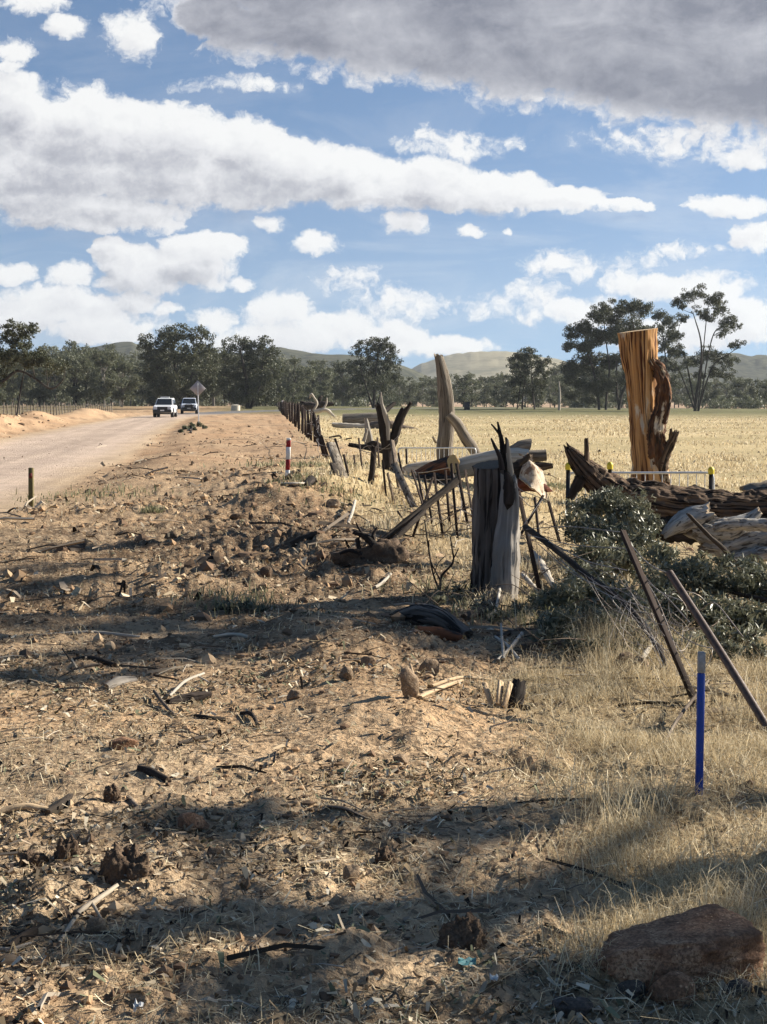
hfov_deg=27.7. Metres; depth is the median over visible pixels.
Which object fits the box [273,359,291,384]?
gum tree
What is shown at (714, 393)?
gum tree
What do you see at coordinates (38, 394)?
gum tree
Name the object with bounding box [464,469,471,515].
leaning picket
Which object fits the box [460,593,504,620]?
dead branch
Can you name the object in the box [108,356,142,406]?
gum tree
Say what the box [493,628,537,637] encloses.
fallen stick
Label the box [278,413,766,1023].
dry grass
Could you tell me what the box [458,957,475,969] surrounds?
plastic scrap
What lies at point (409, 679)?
rock
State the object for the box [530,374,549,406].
gum tree
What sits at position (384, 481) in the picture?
leaning picket
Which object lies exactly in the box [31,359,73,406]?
gum tree
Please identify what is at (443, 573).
bare sapling
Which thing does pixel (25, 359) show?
gum tree
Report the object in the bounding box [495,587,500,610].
fallen stick
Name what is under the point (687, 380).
gum tree
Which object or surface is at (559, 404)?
bare dead trunk
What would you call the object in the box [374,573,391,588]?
fallen stick
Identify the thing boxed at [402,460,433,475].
pale log
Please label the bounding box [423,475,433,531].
leaning picket
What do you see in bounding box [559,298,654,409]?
gum tree
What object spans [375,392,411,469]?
forked dead tree
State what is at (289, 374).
gum tree
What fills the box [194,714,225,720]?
fallen stick
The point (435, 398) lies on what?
gum tree
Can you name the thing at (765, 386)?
gum tree
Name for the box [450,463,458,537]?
leaning picket
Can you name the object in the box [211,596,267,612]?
fallen leafy branch
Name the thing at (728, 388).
gum tree
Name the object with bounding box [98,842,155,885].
earth clod
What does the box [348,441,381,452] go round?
charred root ball
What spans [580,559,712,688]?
wire tangle
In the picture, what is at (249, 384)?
gum tree
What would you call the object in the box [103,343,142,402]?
gum tree
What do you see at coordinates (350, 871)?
rock
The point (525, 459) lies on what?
bent branch
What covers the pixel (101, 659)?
fallen stick
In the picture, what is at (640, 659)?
rock
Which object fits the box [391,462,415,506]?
leaning picket
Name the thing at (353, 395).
gum tree
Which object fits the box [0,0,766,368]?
sky
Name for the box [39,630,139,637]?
fallen stick
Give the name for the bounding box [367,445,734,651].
dead brush
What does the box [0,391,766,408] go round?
distant undergrowth
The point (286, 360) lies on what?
gum tree
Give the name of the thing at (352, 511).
fallen stick
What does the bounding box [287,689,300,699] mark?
rock
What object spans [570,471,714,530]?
crowd barrier
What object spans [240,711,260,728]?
fallen stick
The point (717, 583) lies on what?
fallen leafy branch
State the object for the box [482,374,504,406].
gum tree
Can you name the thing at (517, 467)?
charred log
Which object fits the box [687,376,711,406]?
gum tree
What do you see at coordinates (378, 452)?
leaning picket
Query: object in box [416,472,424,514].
leaning picket
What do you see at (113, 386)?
gum tree
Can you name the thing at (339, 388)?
gum tree
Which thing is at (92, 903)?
fallen stick
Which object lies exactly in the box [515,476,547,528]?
fence wire
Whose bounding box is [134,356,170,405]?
gum tree
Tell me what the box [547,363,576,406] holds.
gum tree
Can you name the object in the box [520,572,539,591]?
fallen stick
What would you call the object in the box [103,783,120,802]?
earth clod
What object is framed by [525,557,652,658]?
fallen leafy branch
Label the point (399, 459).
leaning picket
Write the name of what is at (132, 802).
fallen stick
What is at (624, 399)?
gum tree
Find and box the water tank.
[231,405,239,410]
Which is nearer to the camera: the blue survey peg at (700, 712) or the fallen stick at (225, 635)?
the blue survey peg at (700, 712)
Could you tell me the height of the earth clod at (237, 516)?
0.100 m
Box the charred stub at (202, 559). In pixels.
[197,556,212,565]
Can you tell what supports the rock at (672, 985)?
on the ground at (124, 433)
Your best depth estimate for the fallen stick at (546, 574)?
13.93 m
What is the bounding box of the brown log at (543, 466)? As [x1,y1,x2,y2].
[534,462,552,470]
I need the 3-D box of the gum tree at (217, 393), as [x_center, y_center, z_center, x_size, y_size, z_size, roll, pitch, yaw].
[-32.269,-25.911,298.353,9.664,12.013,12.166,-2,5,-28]
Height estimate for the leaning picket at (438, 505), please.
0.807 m
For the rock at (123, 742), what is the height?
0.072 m
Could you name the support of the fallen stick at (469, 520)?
on the ground at (124, 433)
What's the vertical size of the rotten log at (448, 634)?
0.115 m
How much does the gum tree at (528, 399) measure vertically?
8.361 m
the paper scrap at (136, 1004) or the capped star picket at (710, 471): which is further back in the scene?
the capped star picket at (710, 471)
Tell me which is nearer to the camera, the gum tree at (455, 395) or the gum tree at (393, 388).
the gum tree at (393, 388)
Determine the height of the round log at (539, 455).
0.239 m
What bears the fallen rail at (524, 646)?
on the ground at (124, 433)
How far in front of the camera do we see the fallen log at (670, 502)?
17.35 m
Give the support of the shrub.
on the ground at (124, 433)
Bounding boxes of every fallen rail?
[381,476,458,539]
[391,509,426,538]
[519,637,639,650]
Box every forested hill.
[11,342,458,402]
[524,353,766,401]
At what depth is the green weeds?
21.51 m
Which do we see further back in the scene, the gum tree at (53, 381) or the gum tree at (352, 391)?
the gum tree at (352, 391)
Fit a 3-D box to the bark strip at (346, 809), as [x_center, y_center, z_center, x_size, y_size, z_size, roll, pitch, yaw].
[-0.145,1.159,6.023,0.181,0.042,0.031,2,4,20]
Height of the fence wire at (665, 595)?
0.593 m
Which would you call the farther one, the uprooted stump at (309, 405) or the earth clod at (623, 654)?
the uprooted stump at (309, 405)
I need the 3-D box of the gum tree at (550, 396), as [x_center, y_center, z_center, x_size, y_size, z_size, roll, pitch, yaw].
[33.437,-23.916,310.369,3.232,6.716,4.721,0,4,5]
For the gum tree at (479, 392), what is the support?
on the ground at (124, 433)
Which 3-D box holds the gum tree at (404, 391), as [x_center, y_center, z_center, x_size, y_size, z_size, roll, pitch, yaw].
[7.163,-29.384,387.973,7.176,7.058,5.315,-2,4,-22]
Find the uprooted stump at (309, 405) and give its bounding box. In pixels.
[299,396,333,411]
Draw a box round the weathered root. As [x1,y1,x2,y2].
[660,502,766,564]
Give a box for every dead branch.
[309,393,334,416]
[329,435,351,439]
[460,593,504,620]
[686,513,766,567]
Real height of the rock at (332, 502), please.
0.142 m
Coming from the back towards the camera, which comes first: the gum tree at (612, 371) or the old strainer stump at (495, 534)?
the gum tree at (612, 371)
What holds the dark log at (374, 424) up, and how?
on the ground at (124, 433)
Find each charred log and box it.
[165,691,211,704]
[415,473,461,486]
[513,454,540,478]
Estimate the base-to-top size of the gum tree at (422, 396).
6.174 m
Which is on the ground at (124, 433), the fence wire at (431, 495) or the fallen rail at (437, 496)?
the fallen rail at (437, 496)
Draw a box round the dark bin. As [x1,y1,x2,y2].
[464,402,469,409]
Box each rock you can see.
[86,916,105,934]
[109,737,138,749]
[177,812,209,829]
[207,847,227,857]
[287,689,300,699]
[326,498,339,507]
[339,666,352,680]
[343,864,359,883]
[361,656,375,665]
[393,754,408,764]
[400,667,418,697]
[418,658,438,675]
[552,996,593,1018]
[615,980,645,998]
[628,656,648,674]
[648,971,696,1007]
[722,978,752,994]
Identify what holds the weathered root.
on the ground at (124, 433)
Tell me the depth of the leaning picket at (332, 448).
24.59 m
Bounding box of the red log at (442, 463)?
[411,454,459,476]
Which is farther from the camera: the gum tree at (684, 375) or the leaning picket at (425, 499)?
the gum tree at (684, 375)
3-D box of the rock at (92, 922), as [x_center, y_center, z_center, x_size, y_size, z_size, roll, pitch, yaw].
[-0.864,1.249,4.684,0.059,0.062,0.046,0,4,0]
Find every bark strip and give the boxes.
[281,482,304,484]
[326,805,366,818]
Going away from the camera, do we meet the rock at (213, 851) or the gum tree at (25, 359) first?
the rock at (213, 851)
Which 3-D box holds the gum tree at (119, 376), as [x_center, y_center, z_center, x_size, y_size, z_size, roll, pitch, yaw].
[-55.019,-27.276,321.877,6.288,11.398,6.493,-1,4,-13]
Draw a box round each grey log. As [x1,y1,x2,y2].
[342,413,377,423]
[510,439,531,449]
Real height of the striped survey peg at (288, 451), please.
0.826 m
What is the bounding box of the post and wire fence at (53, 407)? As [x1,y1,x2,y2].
[3,402,111,414]
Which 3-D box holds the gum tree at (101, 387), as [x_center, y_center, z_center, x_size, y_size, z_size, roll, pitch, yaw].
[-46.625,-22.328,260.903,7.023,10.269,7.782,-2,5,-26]
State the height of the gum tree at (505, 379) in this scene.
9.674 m
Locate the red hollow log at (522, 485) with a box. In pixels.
[517,479,552,492]
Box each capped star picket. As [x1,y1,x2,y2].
[565,463,570,522]
[607,462,612,519]
[708,467,713,489]
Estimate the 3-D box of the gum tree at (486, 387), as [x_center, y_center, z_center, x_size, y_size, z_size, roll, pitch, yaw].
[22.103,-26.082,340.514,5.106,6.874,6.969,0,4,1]
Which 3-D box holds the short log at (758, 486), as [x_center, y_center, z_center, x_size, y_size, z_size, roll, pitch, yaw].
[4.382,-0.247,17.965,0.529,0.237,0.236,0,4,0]
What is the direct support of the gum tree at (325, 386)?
on the ground at (124, 433)
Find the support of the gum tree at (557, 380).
on the ground at (124, 433)
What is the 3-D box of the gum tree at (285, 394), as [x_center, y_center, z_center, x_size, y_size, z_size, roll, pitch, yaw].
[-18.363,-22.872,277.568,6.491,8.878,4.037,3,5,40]
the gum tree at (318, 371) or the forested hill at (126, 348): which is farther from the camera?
the forested hill at (126, 348)
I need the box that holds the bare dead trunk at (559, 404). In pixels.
[558,381,560,409]
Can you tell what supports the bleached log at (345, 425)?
on the ground at (124, 433)
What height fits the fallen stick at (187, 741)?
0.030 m
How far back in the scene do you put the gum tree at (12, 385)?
277.79 m
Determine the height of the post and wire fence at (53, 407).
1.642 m
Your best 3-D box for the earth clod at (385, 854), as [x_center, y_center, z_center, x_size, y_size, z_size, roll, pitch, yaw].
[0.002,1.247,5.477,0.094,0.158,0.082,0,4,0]
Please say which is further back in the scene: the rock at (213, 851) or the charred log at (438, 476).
the charred log at (438, 476)
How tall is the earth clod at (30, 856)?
0.135 m
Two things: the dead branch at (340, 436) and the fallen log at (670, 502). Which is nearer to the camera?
the fallen log at (670, 502)
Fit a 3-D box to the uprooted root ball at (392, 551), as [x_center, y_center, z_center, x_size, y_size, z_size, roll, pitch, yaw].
[-0.131,0.332,14.483,0.739,0.496,0.392,0,4,0]
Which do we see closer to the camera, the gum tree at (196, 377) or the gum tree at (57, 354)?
the gum tree at (196, 377)
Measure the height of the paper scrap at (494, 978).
0.028 m
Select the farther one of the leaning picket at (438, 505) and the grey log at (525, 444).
the grey log at (525, 444)
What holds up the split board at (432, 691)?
on the ground at (124, 433)
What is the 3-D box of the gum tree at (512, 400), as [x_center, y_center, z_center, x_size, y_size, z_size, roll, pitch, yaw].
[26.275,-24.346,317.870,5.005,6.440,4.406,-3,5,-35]
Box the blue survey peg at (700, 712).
[695,651,705,795]
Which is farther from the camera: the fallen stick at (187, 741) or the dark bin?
the dark bin
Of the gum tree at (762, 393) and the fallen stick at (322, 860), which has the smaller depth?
the fallen stick at (322, 860)
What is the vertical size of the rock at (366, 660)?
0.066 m
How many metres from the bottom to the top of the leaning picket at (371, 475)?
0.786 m
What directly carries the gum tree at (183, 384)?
on the ground at (124, 433)
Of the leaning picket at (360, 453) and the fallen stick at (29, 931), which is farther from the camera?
the leaning picket at (360, 453)
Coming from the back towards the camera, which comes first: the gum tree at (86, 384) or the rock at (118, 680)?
the gum tree at (86, 384)
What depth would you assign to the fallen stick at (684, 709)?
7.58 m
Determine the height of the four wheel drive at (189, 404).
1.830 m
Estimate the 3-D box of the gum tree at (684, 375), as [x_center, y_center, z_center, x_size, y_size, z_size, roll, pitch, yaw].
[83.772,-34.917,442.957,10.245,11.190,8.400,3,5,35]
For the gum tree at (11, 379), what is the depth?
317.40 m
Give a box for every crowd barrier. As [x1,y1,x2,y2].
[398,447,476,461]
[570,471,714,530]
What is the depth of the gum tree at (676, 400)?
321.23 m
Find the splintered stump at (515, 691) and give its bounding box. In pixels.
[482,678,531,710]
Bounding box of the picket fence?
[278,400,342,461]
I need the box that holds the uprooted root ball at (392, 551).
[330,522,408,566]
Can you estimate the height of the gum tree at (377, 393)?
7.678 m
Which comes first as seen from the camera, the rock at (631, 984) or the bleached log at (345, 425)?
the rock at (631, 984)
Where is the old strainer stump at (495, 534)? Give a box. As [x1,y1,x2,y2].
[470,421,520,603]
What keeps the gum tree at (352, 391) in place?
on the ground at (124, 433)
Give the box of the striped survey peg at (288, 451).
[285,438,290,475]
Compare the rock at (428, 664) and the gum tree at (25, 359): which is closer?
the rock at (428, 664)
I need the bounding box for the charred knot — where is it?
[304,475,317,485]
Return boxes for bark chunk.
[44,793,72,815]
[136,765,171,782]
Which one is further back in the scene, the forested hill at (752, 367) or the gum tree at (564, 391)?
the forested hill at (752, 367)
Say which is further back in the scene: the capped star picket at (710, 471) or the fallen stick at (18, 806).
the capped star picket at (710, 471)
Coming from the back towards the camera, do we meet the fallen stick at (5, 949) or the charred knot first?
the charred knot
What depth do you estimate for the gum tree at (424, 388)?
442.52 m
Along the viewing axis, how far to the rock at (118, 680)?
8.60 m
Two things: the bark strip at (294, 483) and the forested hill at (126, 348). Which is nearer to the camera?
the bark strip at (294, 483)
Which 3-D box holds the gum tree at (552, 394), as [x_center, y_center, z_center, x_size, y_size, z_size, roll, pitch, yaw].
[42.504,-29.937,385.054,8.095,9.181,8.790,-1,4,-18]
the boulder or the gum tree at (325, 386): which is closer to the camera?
the boulder
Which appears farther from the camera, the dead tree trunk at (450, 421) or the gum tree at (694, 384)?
the gum tree at (694, 384)
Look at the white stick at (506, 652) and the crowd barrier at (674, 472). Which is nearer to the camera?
the white stick at (506, 652)
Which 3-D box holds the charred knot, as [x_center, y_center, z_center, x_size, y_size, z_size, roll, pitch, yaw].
[-1.066,-0.430,21.990,0.163,0.164,0.563,1,4,15]
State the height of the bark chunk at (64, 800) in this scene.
0.042 m
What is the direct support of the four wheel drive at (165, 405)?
on the ground at (124, 433)
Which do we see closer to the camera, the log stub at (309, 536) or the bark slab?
the log stub at (309, 536)
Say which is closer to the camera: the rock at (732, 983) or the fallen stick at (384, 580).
the rock at (732, 983)
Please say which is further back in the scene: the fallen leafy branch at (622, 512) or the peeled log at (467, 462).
the peeled log at (467, 462)
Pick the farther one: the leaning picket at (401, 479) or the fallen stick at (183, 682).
the leaning picket at (401, 479)
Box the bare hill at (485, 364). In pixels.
[412,351,595,400]
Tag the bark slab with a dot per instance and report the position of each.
(532, 475)
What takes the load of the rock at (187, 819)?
on the ground at (124, 433)
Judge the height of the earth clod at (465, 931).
0.209 m
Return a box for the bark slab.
[519,453,547,499]
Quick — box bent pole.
[522,524,668,673]
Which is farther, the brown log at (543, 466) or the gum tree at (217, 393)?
the gum tree at (217, 393)
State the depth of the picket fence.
61.60 m
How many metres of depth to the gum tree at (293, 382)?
309.10 m
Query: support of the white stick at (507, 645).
on the ground at (124, 433)
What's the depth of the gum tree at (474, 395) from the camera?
326.93 m
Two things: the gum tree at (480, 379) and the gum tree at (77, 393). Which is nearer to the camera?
the gum tree at (77, 393)
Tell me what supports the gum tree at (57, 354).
on the ground at (124, 433)
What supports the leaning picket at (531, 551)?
on the ground at (124, 433)
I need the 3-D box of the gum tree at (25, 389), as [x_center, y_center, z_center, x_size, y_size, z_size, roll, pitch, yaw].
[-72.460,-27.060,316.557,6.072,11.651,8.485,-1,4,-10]
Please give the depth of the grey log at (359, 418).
119.31 m
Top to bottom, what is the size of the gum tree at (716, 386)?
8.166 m
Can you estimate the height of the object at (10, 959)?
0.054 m
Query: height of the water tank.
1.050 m
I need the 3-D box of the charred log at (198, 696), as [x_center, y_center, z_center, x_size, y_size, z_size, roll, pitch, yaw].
[-1.025,0.978,8.153,0.268,0.067,0.065,-3,5,-34]
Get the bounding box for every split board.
[416,679,463,698]
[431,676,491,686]
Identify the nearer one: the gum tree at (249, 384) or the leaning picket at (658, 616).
the leaning picket at (658, 616)
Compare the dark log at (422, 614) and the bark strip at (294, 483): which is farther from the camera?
the bark strip at (294, 483)
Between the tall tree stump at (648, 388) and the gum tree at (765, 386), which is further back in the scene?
the gum tree at (765, 386)
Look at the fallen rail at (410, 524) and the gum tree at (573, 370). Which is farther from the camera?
the gum tree at (573, 370)
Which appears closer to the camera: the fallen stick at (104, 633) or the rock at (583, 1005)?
the rock at (583, 1005)
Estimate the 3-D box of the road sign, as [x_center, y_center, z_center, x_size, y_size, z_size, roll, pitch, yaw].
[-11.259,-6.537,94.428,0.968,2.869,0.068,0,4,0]
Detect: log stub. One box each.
[67,539,88,552]
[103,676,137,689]
[290,531,316,546]
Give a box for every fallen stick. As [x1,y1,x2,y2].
[0,803,47,814]
[0,942,31,951]
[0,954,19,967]
[6,923,46,946]
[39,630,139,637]
[57,883,118,943]
[73,655,117,666]
[126,795,147,812]
[152,690,178,717]
[169,672,209,695]
[177,733,213,744]
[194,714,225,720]
[211,633,250,638]
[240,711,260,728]
[304,858,338,865]
[347,499,356,523]
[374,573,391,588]
[451,519,471,530]
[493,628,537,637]
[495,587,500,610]
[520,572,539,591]
[533,550,553,586]
[660,679,708,747]
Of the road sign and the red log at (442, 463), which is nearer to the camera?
the red log at (442, 463)
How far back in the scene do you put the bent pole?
10.71 m
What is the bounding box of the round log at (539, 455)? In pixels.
[529,449,546,461]
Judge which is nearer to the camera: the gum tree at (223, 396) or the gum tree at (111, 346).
the gum tree at (223, 396)
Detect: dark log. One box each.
[369,420,418,428]
[388,603,473,638]
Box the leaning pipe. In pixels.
[666,570,766,732]
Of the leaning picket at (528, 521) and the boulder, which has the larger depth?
the leaning picket at (528, 521)
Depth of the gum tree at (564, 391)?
337.62 m
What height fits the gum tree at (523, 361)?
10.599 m
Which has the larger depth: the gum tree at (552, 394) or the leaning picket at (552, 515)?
the gum tree at (552, 394)
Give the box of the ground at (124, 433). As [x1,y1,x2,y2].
[0,401,766,1023]
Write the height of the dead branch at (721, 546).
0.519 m
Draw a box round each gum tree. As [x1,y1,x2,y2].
[0,318,72,414]
[0,362,22,400]
[0,363,35,405]
[0,365,6,401]
[9,387,27,403]
[15,360,62,406]
[15,366,38,405]
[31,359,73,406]
[35,356,64,405]
[38,343,78,403]
[50,348,78,401]
[51,351,100,406]
[53,340,92,405]
[71,353,110,406]
[73,343,110,400]
[73,346,95,405]
[86,348,129,406]
[90,361,127,400]
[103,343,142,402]
[107,353,129,405]
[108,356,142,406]
[125,350,159,398]
[125,359,143,404]
[132,323,220,408]
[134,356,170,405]
[135,361,158,400]
[187,358,217,397]
[193,346,237,405]
[211,334,286,408]
[216,366,230,405]
[271,357,314,403]
[271,359,297,406]
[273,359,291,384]
[276,354,299,398]
[279,364,307,396]
[288,366,305,401]
[297,360,334,400]
[300,376,319,401]
[305,363,340,399]
[314,359,327,386]
[316,371,333,401]
[324,371,349,405]
[329,359,358,405]
[343,364,362,394]
[345,336,403,407]
[347,366,369,400]
[362,375,390,400]
[379,378,399,398]
[388,376,408,402]
[395,373,407,397]
[397,376,419,403]
[401,380,421,405]
[414,378,429,406]
[415,378,436,404]
[421,375,437,404]
[428,382,437,406]
[450,377,460,401]
[452,371,479,406]
[458,380,481,405]
[470,374,484,406]
[475,375,497,406]
[475,377,493,406]
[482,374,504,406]
[488,373,515,406]
[493,371,511,405]
[500,379,524,406]
[503,345,553,408]
[519,376,540,406]
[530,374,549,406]
[545,373,566,407]
[545,374,575,404]
[545,376,558,407]
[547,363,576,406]
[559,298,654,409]
[561,377,580,404]
[580,366,614,407]
[606,367,626,407]
[609,373,626,407]
[649,308,685,387]
[666,283,746,410]
[669,370,694,407]
[670,374,684,407]
[677,378,694,405]
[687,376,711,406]
[702,388,711,407]
[705,381,725,408]
[710,374,724,396]
[711,378,734,397]
[719,380,735,401]
[721,377,748,404]
[729,377,752,400]
[748,378,760,400]
[754,380,766,405]
[761,379,766,399]
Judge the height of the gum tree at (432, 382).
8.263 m
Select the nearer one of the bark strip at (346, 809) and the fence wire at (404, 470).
the bark strip at (346, 809)
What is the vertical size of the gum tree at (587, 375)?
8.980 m
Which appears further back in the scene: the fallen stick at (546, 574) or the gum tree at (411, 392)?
the gum tree at (411, 392)
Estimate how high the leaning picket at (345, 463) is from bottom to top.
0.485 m
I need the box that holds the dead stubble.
[0,454,626,1023]
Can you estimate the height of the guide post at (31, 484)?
0.704 m
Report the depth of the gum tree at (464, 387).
298.96 m
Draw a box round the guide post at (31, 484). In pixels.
[28,468,33,506]
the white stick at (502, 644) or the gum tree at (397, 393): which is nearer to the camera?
the white stick at (502, 644)
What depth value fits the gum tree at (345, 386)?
315.97 m
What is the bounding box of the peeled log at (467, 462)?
[454,448,528,477]
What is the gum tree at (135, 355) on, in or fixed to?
on the ground at (124, 433)
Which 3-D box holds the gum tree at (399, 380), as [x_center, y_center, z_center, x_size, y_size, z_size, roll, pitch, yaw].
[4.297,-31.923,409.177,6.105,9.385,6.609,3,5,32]
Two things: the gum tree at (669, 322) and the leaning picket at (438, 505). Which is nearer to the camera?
the leaning picket at (438, 505)
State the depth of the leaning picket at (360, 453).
30.29 m
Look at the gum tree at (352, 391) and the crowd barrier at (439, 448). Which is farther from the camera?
the gum tree at (352, 391)
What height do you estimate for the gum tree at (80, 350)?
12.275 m
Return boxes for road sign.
[190,381,205,420]
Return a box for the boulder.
[591,904,765,995]
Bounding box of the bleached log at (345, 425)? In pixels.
[331,422,364,427]
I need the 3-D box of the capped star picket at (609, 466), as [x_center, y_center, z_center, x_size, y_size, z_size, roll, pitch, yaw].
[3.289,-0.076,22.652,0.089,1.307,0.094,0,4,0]
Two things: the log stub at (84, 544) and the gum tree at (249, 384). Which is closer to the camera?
the log stub at (84, 544)
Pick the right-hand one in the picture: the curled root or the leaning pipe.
the leaning pipe
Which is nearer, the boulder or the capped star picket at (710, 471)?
the boulder
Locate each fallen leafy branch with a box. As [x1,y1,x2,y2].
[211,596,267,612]
[432,580,535,623]
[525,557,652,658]
[555,483,665,580]
[623,540,766,665]
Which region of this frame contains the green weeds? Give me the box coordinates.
[12,458,584,628]
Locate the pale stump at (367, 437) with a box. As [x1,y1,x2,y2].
[362,418,372,443]
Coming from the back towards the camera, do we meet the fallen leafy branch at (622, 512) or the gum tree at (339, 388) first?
the gum tree at (339, 388)
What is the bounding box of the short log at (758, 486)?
[739,480,766,490]
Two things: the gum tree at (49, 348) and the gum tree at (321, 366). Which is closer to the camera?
the gum tree at (321, 366)
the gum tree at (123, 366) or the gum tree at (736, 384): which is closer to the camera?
the gum tree at (123, 366)
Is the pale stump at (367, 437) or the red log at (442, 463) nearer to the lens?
the red log at (442, 463)
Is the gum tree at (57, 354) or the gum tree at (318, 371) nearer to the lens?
the gum tree at (318, 371)
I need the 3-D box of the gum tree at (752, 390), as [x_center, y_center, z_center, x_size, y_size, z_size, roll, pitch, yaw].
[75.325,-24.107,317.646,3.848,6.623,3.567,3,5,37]
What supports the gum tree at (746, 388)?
on the ground at (124, 433)
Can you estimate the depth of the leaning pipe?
7.78 m
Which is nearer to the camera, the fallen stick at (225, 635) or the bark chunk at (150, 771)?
the bark chunk at (150, 771)
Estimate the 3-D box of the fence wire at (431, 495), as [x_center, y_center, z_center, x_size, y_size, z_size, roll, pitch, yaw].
[0.612,-0.274,22.037,0.749,0.866,8.050,0,4,-5]
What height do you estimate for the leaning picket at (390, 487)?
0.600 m
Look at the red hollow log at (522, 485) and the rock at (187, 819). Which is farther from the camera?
the red hollow log at (522, 485)
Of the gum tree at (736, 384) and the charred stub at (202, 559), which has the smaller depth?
the charred stub at (202, 559)
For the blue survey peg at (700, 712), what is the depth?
6.22 m
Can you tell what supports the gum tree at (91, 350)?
on the ground at (124, 433)
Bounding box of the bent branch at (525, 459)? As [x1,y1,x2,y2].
[518,453,530,465]
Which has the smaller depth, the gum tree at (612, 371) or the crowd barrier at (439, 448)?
the crowd barrier at (439, 448)
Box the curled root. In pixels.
[641,645,657,656]
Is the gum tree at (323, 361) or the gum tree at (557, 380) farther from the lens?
the gum tree at (323, 361)
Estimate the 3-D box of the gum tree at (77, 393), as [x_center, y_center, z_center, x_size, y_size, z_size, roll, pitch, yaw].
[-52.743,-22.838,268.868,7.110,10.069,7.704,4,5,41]
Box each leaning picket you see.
[326,442,347,477]
[329,462,340,476]
[343,454,348,475]
[358,438,362,468]
[368,444,376,484]
[376,437,379,467]
[382,460,386,496]
[387,472,394,503]
[390,439,401,492]
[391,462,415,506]
[397,453,402,472]
[411,469,429,525]
[412,477,433,535]
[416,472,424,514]
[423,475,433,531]
[433,472,443,535]
[444,470,450,524]
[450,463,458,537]
[455,463,468,523]
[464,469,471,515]
[518,490,541,590]
[520,494,544,537]
[533,496,539,533]
[547,501,560,541]
[620,529,696,705]
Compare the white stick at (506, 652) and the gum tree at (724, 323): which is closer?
the white stick at (506, 652)
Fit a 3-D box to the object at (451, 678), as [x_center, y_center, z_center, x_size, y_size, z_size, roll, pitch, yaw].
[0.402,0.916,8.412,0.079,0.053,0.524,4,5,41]
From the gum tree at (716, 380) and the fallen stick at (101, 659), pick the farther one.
the gum tree at (716, 380)
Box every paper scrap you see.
[133,998,143,1011]
[490,974,497,980]
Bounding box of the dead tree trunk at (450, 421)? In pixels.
[432,353,479,458]
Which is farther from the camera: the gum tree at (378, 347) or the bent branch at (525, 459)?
the gum tree at (378, 347)
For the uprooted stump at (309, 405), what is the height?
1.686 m
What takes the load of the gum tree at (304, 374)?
on the ground at (124, 433)
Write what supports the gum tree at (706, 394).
on the ground at (124, 433)
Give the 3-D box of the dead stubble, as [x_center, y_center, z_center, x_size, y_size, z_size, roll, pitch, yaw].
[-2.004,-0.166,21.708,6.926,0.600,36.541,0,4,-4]
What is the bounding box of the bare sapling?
[424,519,458,588]
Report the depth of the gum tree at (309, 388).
268.90 m
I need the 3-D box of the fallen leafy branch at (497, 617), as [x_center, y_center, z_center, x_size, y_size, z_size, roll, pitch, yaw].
[0.735,0.662,11.709,0.537,0.192,1.587,-1,4,-19]
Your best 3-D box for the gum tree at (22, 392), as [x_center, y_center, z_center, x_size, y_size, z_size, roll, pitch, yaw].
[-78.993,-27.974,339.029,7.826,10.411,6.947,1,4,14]
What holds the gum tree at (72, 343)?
on the ground at (124, 433)
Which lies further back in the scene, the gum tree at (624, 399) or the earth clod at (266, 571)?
the gum tree at (624, 399)
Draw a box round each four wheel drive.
[152,397,176,416]
[179,398,197,413]
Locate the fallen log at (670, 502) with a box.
[563,438,766,544]
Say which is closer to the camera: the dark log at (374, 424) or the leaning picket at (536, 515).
the leaning picket at (536, 515)
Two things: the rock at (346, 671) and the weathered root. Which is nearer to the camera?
the rock at (346, 671)
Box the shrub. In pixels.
[178,421,207,433]
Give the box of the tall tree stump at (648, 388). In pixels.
[617,328,678,484]
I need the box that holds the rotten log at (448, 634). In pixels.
[415,625,465,641]
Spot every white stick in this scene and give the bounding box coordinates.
[494,635,519,660]
[496,632,523,661]
[500,623,504,660]
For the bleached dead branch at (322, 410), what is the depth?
149.54 m
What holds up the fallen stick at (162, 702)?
on the ground at (124, 433)
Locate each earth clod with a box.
[17,849,48,867]
[54,834,80,861]
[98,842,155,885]
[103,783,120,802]
[229,513,244,518]
[260,566,272,577]
[373,845,396,866]
[436,911,487,949]
[613,652,633,670]
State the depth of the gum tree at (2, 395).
272.46 m
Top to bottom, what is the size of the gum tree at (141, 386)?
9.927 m
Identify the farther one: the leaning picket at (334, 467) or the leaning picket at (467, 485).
the leaning picket at (334, 467)
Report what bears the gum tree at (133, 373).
on the ground at (124, 433)
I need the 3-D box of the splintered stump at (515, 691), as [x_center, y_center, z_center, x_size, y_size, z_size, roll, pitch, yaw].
[0.651,0.948,8.010,0.252,0.172,0.187,-2,5,-28]
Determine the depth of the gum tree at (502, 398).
335.63 m
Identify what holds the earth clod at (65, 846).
on the ground at (124, 433)
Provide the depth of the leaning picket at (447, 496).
18.87 m
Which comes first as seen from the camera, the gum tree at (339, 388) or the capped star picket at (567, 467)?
the capped star picket at (567, 467)
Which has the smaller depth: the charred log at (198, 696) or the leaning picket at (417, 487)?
the charred log at (198, 696)
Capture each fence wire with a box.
[357,436,449,479]
[397,459,472,526]
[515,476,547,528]
[526,526,742,648]
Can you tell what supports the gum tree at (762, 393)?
on the ground at (124, 433)
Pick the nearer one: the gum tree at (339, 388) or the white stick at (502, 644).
the white stick at (502, 644)

